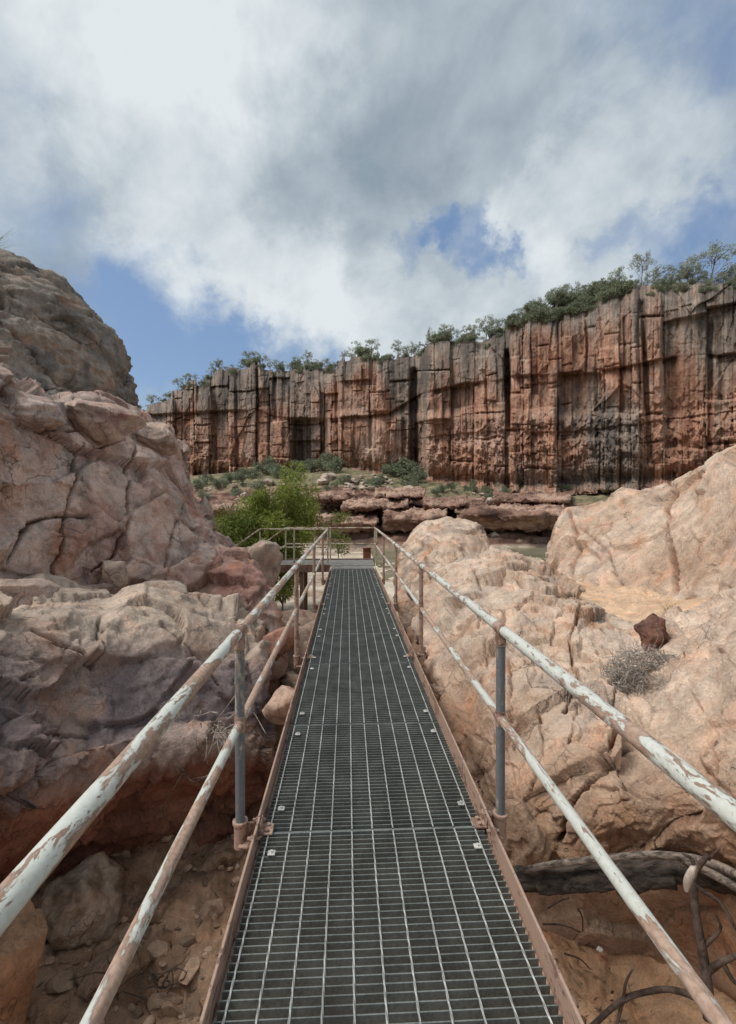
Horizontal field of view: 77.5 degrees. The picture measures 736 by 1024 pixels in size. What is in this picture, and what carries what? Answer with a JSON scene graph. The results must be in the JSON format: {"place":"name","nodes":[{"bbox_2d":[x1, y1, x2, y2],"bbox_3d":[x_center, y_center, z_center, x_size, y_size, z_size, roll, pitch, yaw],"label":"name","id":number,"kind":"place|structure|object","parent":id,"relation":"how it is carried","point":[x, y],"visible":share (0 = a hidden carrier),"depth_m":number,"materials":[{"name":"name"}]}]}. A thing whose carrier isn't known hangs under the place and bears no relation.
{"place":"outdoors","nodes":[
{"label":"outdoors","id":0,"kind":"place"},
{"bbox_2d":[0,0,735,409],"label":"sky","id":1,"kind":"structure","parent":0,"point":[279,180],"materials":[{"name":"white"}]},
{"bbox_2d":[25,467,735,1023],"bbox_3d":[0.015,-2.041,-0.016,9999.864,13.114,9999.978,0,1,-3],"label":"ground","id":2,"kind":"structure","parent":0,"point":[647,971],"depth_m":2.92,"materials":[{"name":"beige soil"}]},
{"bbox_2d":[0,899,47,1023],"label":"rock slab","id":3,"kind":"object","parent":2,"relation":"on","point":[23,939],"visible":0.88,"depth_m":2.17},
{"bbox_2d":[0,249,140,408],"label":"rock outcrop","id":4,"kind":"object","parent":2,"relation":"on","point":[57,335],"visible":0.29,"depth_m":8.27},
{"bbox_2d":[39,851,123,950],"bbox_3d":[-1.883,2.613,2.986,0.506,0.530,0.530,0,1,-3],"label":"boulder","id":5,"kind":"object","parent":2,"relation":"on","point":[81,903],"visible":0.84,"depth_m":2.89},
{"bbox_2d":[75,942,152,1000],"bbox_3d":[-1.565,2.735,2.753,0.464,0.203,0.370,-1,1,-36],"label":"rock","id":6,"kind":"object","parent":2,"relation":"on","point":[88,985],"visible":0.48,"depth_m":2.69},
{"bbox_2d":[70,951,186,1023],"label":"twig litter","id":7,"kind":"object","parent":2,"relation":"on","point":[153,974],"visible":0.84,"depth_m":2.62,"materials":[{"name":"brown wood"}]},
{"bbox_2d":[0,573,276,883],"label":"boulder","id":8,"kind":"object","parent":2,"relation":"on","point":[92,681],"visible":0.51,"depth_m":3.51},
{"bbox_2d":[0,578,59,608],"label":"boulder","id":9,"kind":"object","parent":8,"relation":"on","point":[22,591],"visible":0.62,"depth_m":4.06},
{"bbox_2d":[102,560,127,587],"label":"boulder","id":10,"kind":"object","parent":8,"relation":"on","point":[115,573],"visible":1,"depth_m":5.11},
{"bbox_2d":[143,580,188,593],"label":"boulder","id":11,"kind":"object","parent":8,"relation":"on","point":[170,584],"visible":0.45,"depth_m":5.13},
{"bbox_2d":[152,759,233,821],"bbox_3d":[-1.223,1.952,3.208,0.599,0.455,0.030,0,1,0],"label":"bare root","id":12,"kind":"object","parent":8,"relation":"attached to","point":[190,780],"visible":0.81,"depth_m":3.20,"materials":[{"name":"brown wood"}]},
{"bbox_2d":[262,685,294,724],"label":"boulder","id":13,"kind":"object","parent":8,"relation":"on","point":[275,709],"visible":0.65,"depth_m":3.94,"materials":[{"name":"stone"}]},
{"bbox_2d":[262,625,299,660],"bbox_3d":[-1.035,1.538,5.409,0.365,0.408,0.492,0,1,28],"label":"boulder","id":14,"kind":"object","parent":8,"relation":"on","point":[272,637],"visible":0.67,"depth_m":5.27,"materials":[{"name":"stone"}]},
{"bbox_2d":[0,366,288,695],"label":"rock outcrop","id":15,"kind":"object","parent":2,"relation":"on","point":[78,506],"visible":0.48,"depth_m":5.87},
{"bbox_2d":[1,386,67,428],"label":"rock block","id":16,"kind":"object","parent":15,"relation":"on","point":[30,410],"visible":0.94,"depth_m":5.17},
{"bbox_2d":[64,398,146,444],"bbox_3d":[-3.579,-1.212,6.162,1.007,0.618,0.707,0,1,-3],"label":"rock block","id":17,"kind":"object","parent":15,"relation":"on","point":[106,423],"visible":0.93,"depth_m":6.00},
{"bbox_2d":[136,422,178,455],"bbox_3d":[-3.413,-1.183,7.451,0.640,0.583,0.618,0,1,-26],"label":"rock block","id":18,"kind":"object","parent":15,"relation":"on","point":[159,437],"visible":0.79,"depth_m":7.26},
{"bbox_2d":[200,495,213,521],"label":"boulder","id":19,"kind":"object","parent":15,"relation":"on","point":[206,505],"visible":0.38,"depth_m":9.11,"materials":[{"name":"stone"}]},
{"bbox_2d":[242,539,282,586],"bbox_3d":[-1.937,0.958,7.626,1.012,0.963,0.805,0,1,-27],"label":"boulder","id":20,"kind":"object","parent":15,"relation":"on","point":[267,556],"visible":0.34,"depth_m":7.43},
{"bbox_2d":[287,630,310,670],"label":"stone","id":21,"kind":"object","parent":15,"relation":"on","point":[304,635],"visible":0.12,"depth_m":7.14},
{"bbox_2d":[149,874,181,924],"bbox_3d":[-1.464,2.808,3.260,0.326,0.280,0.513,0,1,-3],"label":"rock","id":22,"kind":"object","parent":2,"relation":"on","point":[170,891],"visible":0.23,"depth_m":3.18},
{"bbox_2d":[191,478,206,489],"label":"grey green bush","id":23,"kind":"object","parent":2,"relation":"on","point":[200,484],"visible":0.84,"depth_m":81.12,"materials":[{"name":"green plant"}]},
{"bbox_2d":[197,473,215,483],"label":"grey green bush","id":24,"kind":"object","parent":2,"relation":"on","point":[208,478],"visible":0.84,"depth_m":91.41,"materials":[{"name":"green plant"}]},
{"bbox_2d":[200,898,226,918],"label":"rock","id":25,"kind":"object","parent":2,"relation":"on","point":[218,906],"visible":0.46,"depth_m":3.20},
{"bbox_2d":[210,478,228,487],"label":"grey green bush","id":26,"kind":"object","parent":2,"relation":"on","point":[216,482],"visible":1,"depth_m":83.85,"materials":[{"name":"green plant"}]},
{"bbox_2d":[196,840,244,872],"bbox_3d":[-1.189,2.779,3.655,0.388,0.249,0.300,-1,1,-43],"label":"rock","id":27,"kind":"object","parent":2,"relation":"on","point":[226,853],"visible":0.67,"depth_m":3.58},
{"bbox_2d":[220,472,239,482],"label":"grey green bush","id":28,"kind":"object","parent":2,"relation":"on","point":[228,476],"visible":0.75,"depth_m":89.36,"materials":[{"name":"green plant"}]},
{"bbox_2d":[229,488,243,496],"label":"grey green bush","id":29,"kind":"object","parent":2,"relation":"on","point":[234,491],"visible":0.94,"depth_m":72.40,"materials":[{"name":"green plant"}]},
{"bbox_2d":[231,467,254,483],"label":"grey green bush","id":30,"kind":"object","parent":2,"relation":"on","point":[241,475],"visible":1,"depth_m":85.80,"materials":[{"name":"green plant"}]},
{"bbox_2d":[210,499,276,518],"bbox_3d":[-14.872,-0.379,55.166,8.622,2.522,16.505,0,1,-13],"label":"rock ledge","id":31,"kind":"object","parent":2,"relation":"on","point":[215,504],"visible":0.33,"depth_m":51.49,"materials":[{"name":"stone"}]},
{"bbox_2d":[246,468,262,477],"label":"grey green bush","id":32,"kind":"object","parent":2,"relation":"on","point":[255,472],"visible":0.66,"depth_m":95.59,"materials":[{"name":"green plant"}]},
{"bbox_2d":[249,480,264,490],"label":"grey green bush","id":33,"kind":"object","parent":2,"relation":"on","point":[257,486],"visible":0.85,"depth_m":75.11,"materials":[{"name":"green plant"}]},
{"bbox_2d":[214,504,301,598],"bbox_3d":[-4.462,1.892,16.349,3.841,4.404,3.989,0,1,15],"label":"leafy shrub","id":34,"kind":"object","parent":2,"relation":"on","point":[230,528],"visible":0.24,"depth_m":15.83,"materials":[{"name":"green plant"}]},
{"bbox_2d":[250,456,277,474],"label":"grey green bush","id":35,"kind":"object","parent":2,"relation":"on","point":[262,467],"visible":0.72,"depth_m":100.45,"materials":[{"name":"green plant"}]},
{"bbox_2d":[266,463,285,476],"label":"grey green bush","id":36,"kind":"object","parent":2,"relation":"on","point":[272,468],"visible":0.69,"depth_m":93.85,"materials":[{"name":"green plant"}]},
{"bbox_2d":[234,459,331,610],"bbox_3d":[-3.240,1.024,17.129,3.354,6.080,3.358,-1,1,-41],"label":"leafy shrub","id":37,"kind":"object","parent":2,"relation":"on","point":[285,510],"visible":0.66,"depth_m":16.44,"materials":[{"name":"green plant"}]},
{"bbox_2d":[279,671,298,687],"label":"stone","id":38,"kind":"object","parent":2,"relation":"on","point":[289,678],"visible":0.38,"depth_m":6.01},
{"bbox_2d":[282,609,315,625],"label":"stone","id":39,"kind":"object","parent":2,"relation":"on","point":[306,617],"visible":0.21,"depth_m":10.71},
{"bbox_2d":[289,459,309,471],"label":"grey green bush","id":40,"kind":"object","parent":2,"relation":"on","point":[300,466],"visible":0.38,"depth_m":102.07,"materials":[{"name":"green plant"}]},
{"bbox_2d":[293,641,307,674],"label":"stone","id":41,"kind":"object","parent":2,"relation":"on","point":[302,649],"visible":0.12,"depth_m":6.56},
{"bbox_2d":[299,621,313,630],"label":"stone","id":42,"kind":"object","parent":2,"relation":"on","point":[308,626],"visible":0.03,"depth_m":8.39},
{"bbox_2d":[237,527,376,609],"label":"metal platform","id":43,"kind":"structure","parent":2,"relation":"on","point":[305,566],"depth_m":12.43,"materials":[{"name":"brown paint"}]},
{"bbox_2d":[0,528,735,1023],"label":"metal walkway","id":44,"kind":"structure","parent":43,"relation":"attached to","point":[380,882],"depth_m":1.88,"materials":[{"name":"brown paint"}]},
{"bbox_2d":[194,682,265,762],"bbox_3d":[-0.777,1.360,2.833,0.246,0.640,0.961,-1,1,-43],"label":"debris clump","id":45,"kind":"object","parent":44,"relation":"hanging from","point":[220,736],"visible":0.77,"depth_m":3.04,"materials":[{"name":"plant"}]},
{"bbox_2d":[304,458,319,472],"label":"grey green bush","id":46,"kind":"object","parent":2,"relation":"on","point":[311,467],"visible":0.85,"depth_m":97.77,"materials":[{"name":"green plant"}]},
{"bbox_2d":[307,451,333,471],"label":"grey green bush","id":47,"kind":"object","parent":2,"relation":"on","point":[320,462],"visible":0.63,"depth_m":95.62,"materials":[{"name":"green plant"}]},
{"bbox_2d":[317,478,328,485],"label":"bank boulder","id":48,"kind":"object","parent":2,"relation":"on","point":[322,481],"visible":0.94,"depth_m":78.48,"materials":[{"name":"stone"}]},
{"bbox_2d":[320,473,336,481],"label":"bank boulder","id":49,"kind":"object","parent":2,"relation":"on","point":[330,476],"visible":0.7,"depth_m":81.30,"materials":[{"name":"stone"}]},
{"bbox_2d":[308,488,355,503],"bbox_3d":[-4.786,-2.078,58.894,6.565,2.235,15.073,0,1,-3],"label":"rock ledge","id":50,"kind":"object","parent":2,"relation":"on","point":[333,496],"visible":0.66,"depth_m":55.77,"materials":[{"name":"stone"}]},
{"bbox_2d":[321,456,345,472],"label":"grey green bush","id":51,"kind":"object","parent":2,"relation":"on","point":[335,464],"visible":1,"depth_m":88.29,"materials":[{"name":"green plant"}]},
{"bbox_2d":[326,529,351,557],"bbox_3d":[-1.036,1.132,16.222,0.987,1.288,1.012,1,1,38],"label":"green bush","id":52,"kind":"object","parent":2,"relation":"on","point":[337,539],"visible":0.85,"depth_m":16.09,"materials":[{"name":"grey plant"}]},
{"bbox_2d":[330,509,351,534],"bbox_3d":[-1.445,0.508,23.913,1.192,1.386,1.034,-1,1,-36],"label":"green bush","id":53,"kind":"object","parent":2,"relation":"on","point":[338,518],"visible":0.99,"depth_m":23.77,"materials":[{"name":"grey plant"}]},
{"bbox_2d":[32,818,651,1023],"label":"leaf litter","id":54,"kind":"object","parent":2,"relation":"on","point":[576,992],"visible":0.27,"depth_m":2.73,"materials":[{"name":"brown plant"}]},
{"bbox_2d":[335,474,351,482],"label":"grey green bush","id":55,"kind":"object","parent":2,"relation":"on","point":[343,478],"visible":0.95,"depth_m":76.54,"materials":[{"name":"green plant"}]},
{"bbox_2d":[315,512,378,534],"bbox_3d":[-2.429,1.250,51.303,7.458,2.444,15.291,0,1,-3],"label":"rock ledge","id":56,"kind":"object","parent":2,"relation":"on","point":[365,520],"visible":0.69,"depth_m":47.35,"materials":[{"name":"stone"}]},
{"bbox_2d":[28,748,689,1023],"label":"rubble","id":57,"kind":"object","parent":2,"relation":"on","point":[61,981],"visible":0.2,"depth_m":2.73,"materials":[{"name":"stone"}]},
{"bbox_2d":[362,547,371,557],"bbox_3d":[-0.033,2.323,14.213,0.280,2.450,0.280,0,1,-3],"label":"rusty post","id":58,"kind":"object","parent":2,"relation":"on","point":[366,552],"visible":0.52,"depth_m":14.08,"materials":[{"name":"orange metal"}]},
{"bbox_2d":[340,497,410,513],"bbox_3d":[1.201,-0.867,54.859,8.891,2.104,15.177,0,1,-3],"label":"rock ledge","id":59,"kind":"object","parent":2,"relation":"on","point":[359,504],"visible":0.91,"depth_m":51.21,"materials":[{"name":"stone"}]},
{"bbox_2d":[380,463,406,476],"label":"grey green bush","id":60,"kind":"object","parent":2,"relation":"on","point":[394,470],"visible":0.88,"depth_m":87.35,"materials":[{"name":"green plant"}]},
{"bbox_2d":[384,457,413,474],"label":"grey green bush","id":61,"kind":"object","parent":2,"relation":"on","point":[403,463],"visible":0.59,"depth_m":88.11,"materials":[{"name":"green plant"}]},
{"bbox_2d":[374,487,425,500],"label":"rock ledge","id":62,"kind":"object","parent":2,"relation":"on","point":[415,494],"visible":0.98,"depth_m":56.55,"materials":[{"name":"stone"}]},
{"bbox_2d":[398,474,418,485],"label":"grey green bush","id":63,"kind":"object","parent":2,"relation":"on","point":[408,481],"visible":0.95,"depth_m":77.34,"materials":[{"name":"green plant"}]},
{"bbox_2d":[397,460,423,474],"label":"grey green bush","id":64,"kind":"object","parent":2,"relation":"on","point":[409,466],"visible":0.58,"depth_m":85.32,"materials":[{"name":"green plant"}]},
{"bbox_2d":[381,507,447,532],"bbox_3d":[5.254,0.826,50.908,7.668,2.903,15.558,0,1,6],"label":"rock ledge","id":65,"kind":"object","parent":2,"relation":"on","point":[404,520],"visible":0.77,"depth_m":47.81,"materials":[{"name":"stone"}]},
{"bbox_2d":[408,466,428,482],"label":"grey green bush","id":66,"kind":"object","parent":2,"relation":"on","point":[421,475],"visible":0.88,"depth_m":80.60,"materials":[{"name":"green plant"}]},
{"bbox_2d":[392,516,490,633],"bbox_3d":[2.158,1.634,11.704,3.161,3.091,7.445,0,1,8],"label":"boulder","id":67,"kind":"object","parent":2,"relation":"on","point":[436,543],"visible":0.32,"depth_m":9.55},
{"bbox_2d":[422,495,485,510],"bbox_3d":[10.653,-1.054,55.503,8.066,2.222,15.805,0,1,9],"label":"rock ledge","id":68,"kind":"object","parent":2,"relation":"on","point":[450,503],"visible":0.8,"depth_m":51.89,"materials":[{"name":"stone"}]},
{"bbox_2d":[455,503,567,532],"bbox_3d":[16.163,0.568,51.748,12.758,3.497,16.883,0,1,15],"label":"rock ledge","id":69,"kind":"object","parent":2,"relation":"on","point":[503,517],"visible":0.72,"depth_m":47.09,"materials":[{"name":"stone"}]},
{"bbox_2d":[492,491,572,505],"bbox_3d":[21.164,-1.689,58.512,10.107,2.232,16.838,0,1,16],"label":"rock ledge","id":70,"kind":"object","parent":2,"relation":"on","point":[535,498],"visible":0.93,"depth_m":54.77,"materials":[{"name":"stone"}]},
{"bbox_2d":[406,545,735,1000],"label":"rock outcrop","id":71,"kind":"object","parent":2,"relation":"on","point":[619,792],"visible":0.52,"depth_m":3.18,"materials":[{"name":"stone"}]},
{"bbox_2d":[407,626,414,643],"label":"stone","id":72,"kind":"object","parent":71,"relation":"on","point":[410,635],"visible":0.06,"depth_m":7.98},
{"bbox_2d":[513,859,735,899],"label":"fallen log","id":73,"kind":"object","parent":71,"relation":"on","point":[642,875],"visible":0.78,"depth_m":2.55,"materials":[{"name":"grey wood"}]},
{"bbox_2d":[528,850,735,891],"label":"bleached branch","id":74,"kind":"object","parent":73,"relation":"on","point":[708,870],"visible":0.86,"depth_m":2.42,"materials":[{"name":"grey wood"}]},
{"bbox_2d":[558,571,710,622],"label":"sand","id":75,"kind":"structure","parent":71,"relation":"on","point":[635,605],"depth_m":6.00,"materials":[{"name":"sand"}]},
{"bbox_2d":[599,623,680,699],"bbox_3d":[2.183,1.214,3.563,0.759,0.795,0.452,0,1,10],"label":"dry shrub","id":76,"kind":"object","parent":71,"relation":"on","point":[616,671],"visible":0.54,"depth_m":3.55,"materials":[{"name":"plant"}]},
{"bbox_2d":[633,613,668,650],"bbox_3d":[2.517,1.078,4.060,0.263,0.364,0.243,0,1,-32],"label":"stone","id":77,"kind":"object","parent":71,"relation":"on","point":[646,630],"visible":0.86,"depth_m":3.99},
{"bbox_2d":[545,445,735,599],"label":"rock outcrop","id":78,"kind":"object","parent":2,"relation":"on","point":[677,539],"visible":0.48,"depth_m":6.83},
{"bbox_2d":[590,969,693,1023],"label":"dead branch","id":79,"kind":"object","parent":2,"relation":"on","point":[602,1016],"visible":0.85,"depth_m":2.41,"materials":[{"name":"brown wood"}]},
{"bbox_2d":[682,847,735,1023],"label":"dead branch","id":80,"kind":"object","parent":2,"relation":"on","point":[708,969],"visible":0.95,"depth_m":2.11,"materials":[{"name":"brown wood"}]},
{"bbox_2d":[683,862,697,891],"bbox_3d":[1.523,1.727,2.161,0.071,0.141,0.026,0,1,-3],"label":"bark strip","id":81,"kind":"object","parent":80,"relation":"attached to","point":[690,875],"visible":1,"depth_m":2.16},
{"bbox_2d":[142,281,735,494],"bbox_3d":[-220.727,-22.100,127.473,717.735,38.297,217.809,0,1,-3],"label":"cliff","id":82,"kind":"structure","parent":0,"point":[635,388],"depth_m":69.71,"materials":[{"name":"stone"}]},
{"bbox_2d":[365,338,379,355],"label":"gum tree","id":83,"kind":"object","parent":82,"relation":"on","point":[372,342],"visible":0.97,"depth_m":100.42,"materials":[{"name":"green plant"}]},
{"bbox_2d":[438,330,453,340],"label":"grey green bush","id":84,"kind":"object","parent":82,"relation":"on","point":[447,337],"visible":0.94,"depth_m":85.73,"materials":[{"name":"green plant"}]},
{"bbox_2d":[474,314,500,338],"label":"gum tree","id":85,"kind":"object","parent":82,"relation":"on","point":[492,322],"visible":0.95,"depth_m":82.75,"materials":[{"name":"green plant"}]},
{"bbox_2d":[486,326,499,337],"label":"grey green bush","id":86,"kind":"object","parent":82,"relation":"on","point":[490,333],"visible":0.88,"depth_m":81.58,"materials":[{"name":"green plant"}]},
{"bbox_2d":[502,318,518,330],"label":"grey green bush","id":87,"kind":"object","parent":82,"relation":"on","point":[507,325],"visible":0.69,"depth_m":74.59,"materials":[{"name":"green plant"}]},
{"bbox_2d":[514,313,533,327],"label":"grey green bush","id":88,"kind":"object","parent":82,"relation":"on","point":[518,323],"visible":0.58,"depth_m":71.75,"materials":[{"name":"green plant"}]},
{"bbox_2d":[525,307,544,321],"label":"grey green bush","id":89,"kind":"object","parent":82,"relation":"on","point":[536,319],"visible":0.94,"depth_m":69.75,"materials":[{"name":"green plant"}]},
{"bbox_2d":[540,311,557,323],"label":"grey green bush","id":90,"kind":"object","parent":82,"relation":"on","point":[552,319],"visible":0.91,"depth_m":69.08,"materials":[{"name":"green plant"}]},
{"bbox_2d":[541,308,559,319],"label":"grey green bush","id":91,"kind":"object","parent":82,"relation":"on","point":[554,311],"visible":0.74,"depth_m":68.73,"materials":[{"name":"green plant"}]},
{"bbox_2d":[547,290,568,304],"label":"grey green bush","id":92,"kind":"object","parent":82,"relation":"on","point":[557,295],"visible":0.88,"depth_m":71.20,"materials":[{"name":"green plant"}]},
{"bbox_2d":[562,305,581,316],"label":"grey green bush","id":93,"kind":"object","parent":82,"relation":"on","point":[575,311],"visible":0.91,"depth_m":68.96,"materials":[{"name":"green plant"}]},
{"bbox_2d":[565,300,586,313],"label":"grey green bush","id":94,"kind":"object","parent":82,"relation":"on","point":[575,303],"visible":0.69,"depth_m":68.73,"materials":[{"name":"green plant"}]},
{"bbox_2d":[568,290,585,300],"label":"grey green bush","id":95,"kind":"object","parent":82,"relation":"on","point":[571,294],"visible":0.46,"depth_m":71.58,"materials":[{"name":"green plant"}]},
{"bbox_2d":[567,302,587,313],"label":"grey green bush","id":96,"kind":"object","parent":82,"relation":"on","point":[582,307],"visible":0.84,"depth_m":68.46,"materials":[{"name":"green plant"}]},
{"bbox_2d":[597,288,620,302],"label":"grey green bush","id":97,"kind":"object","parent":82,"relation":"on","point":[604,297],"visible":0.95,"depth_m":65.23,"materials":[{"name":"green plant"}]},
{"bbox_2d":[607,265,625,283],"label":"gum tree","id":98,"kind":"object","parent":82,"relation":"on","point":[618,270],"visible":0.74,"depth_m":68.76,"materials":[{"name":"green plant"}]},
{"bbox_2d":[609,282,632,295],"bbox_3d":[36.140,-31.510,65.808,3.056,2.345,2.973,0,1,22],"label":"grey green bush","id":99,"kind":"object","parent":82,"relation":"on","point":[626,291],"visible":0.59,"depth_m":64.84,"materials":[{"name":"green plant"}]},
{"bbox_2d":[614,279,637,293],"bbox_3d":[36.700,-31.873,65.569,3.122,2.252,3.367,0,1,11],"label":"grey green bush","id":100,"kind":"object","parent":82,"relation":"on","point":[630,283],"visible":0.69,"depth_m":64.73,"materials":[{"name":"green plant"}]},
{"bbox_2d":[628,249,656,285],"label":"gum tree","id":101,"kind":"object","parent":82,"relation":"on","point":[639,257],"visible":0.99,"depth_m":67.20,"materials":[{"name":"green plant"}]},
{"bbox_2d":[644,263,678,282],"bbox_3d":[41.520,-33.111,64.841,4.254,3.815,3.089,0,1,18],"label":"gum tree","id":102,"kind":"object","parent":82,"relation":"on","point":[657,271],"visible":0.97,"depth_m":64.67,"materials":[{"name":"green plant"}]},
{"bbox_2d":[666,262,689,282],"bbox_3d":[44.043,-33.086,64.771,2.845,4.216,3.165,0,1,15],"label":"gum tree","id":103,"kind":"object","parent":82,"relation":"on","point":[680,279],"visible":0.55,"depth_m":64.80,"materials":[{"name":"green plant"}]},
{"bbox_2d":[671,280,691,291],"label":"grey green bush","id":104,"kind":"object","parent":82,"relation":"on","point":[683,284],"visible":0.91,"depth_m":60.53,"materials":[{"name":"green plant"}]},
{"bbox_2d":[678,261,700,280],"bbox_3d":[44.757,-33.028,64.001,3.045,4.465,3.068,1,1,37],"label":"gum tree","id":105,"kind":"object","parent":82,"relation":"on","point":[681,265],"visible":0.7,"depth_m":63.53,"materials":[{"name":"green plant"}]},
{"bbox_2d":[680,263,704,280],"bbox_3d":[44.892,-32.510,63.484,3.213,4.223,2.587,0,1,-14],"label":"gum tree","id":106,"kind":"object","parent":82,"relation":"on","point":[683,275],"visible":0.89,"depth_m":63.43,"materials":[{"name":"green plant"}]},
{"bbox_2d":[680,239,735,281],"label":"gum tree","id":107,"kind":"object","parent":82,"relation":"on","point":[713,252],"visible":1,"depth_m":60.03,"materials":[{"name":"green plant"}]},
{"bbox_2d":[722,262,735,280],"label":"gum tree","id":108,"kind":"object","parent":82,"relation":"on","point":[729,270],"visible":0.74,"depth_m":59.60,"materials":[{"name":"green plant"}]},
{"bbox_2d":[371,547,546,579],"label":"water","id":109,"kind":"structure","parent":0,"point":[535,552],"depth_m":39.14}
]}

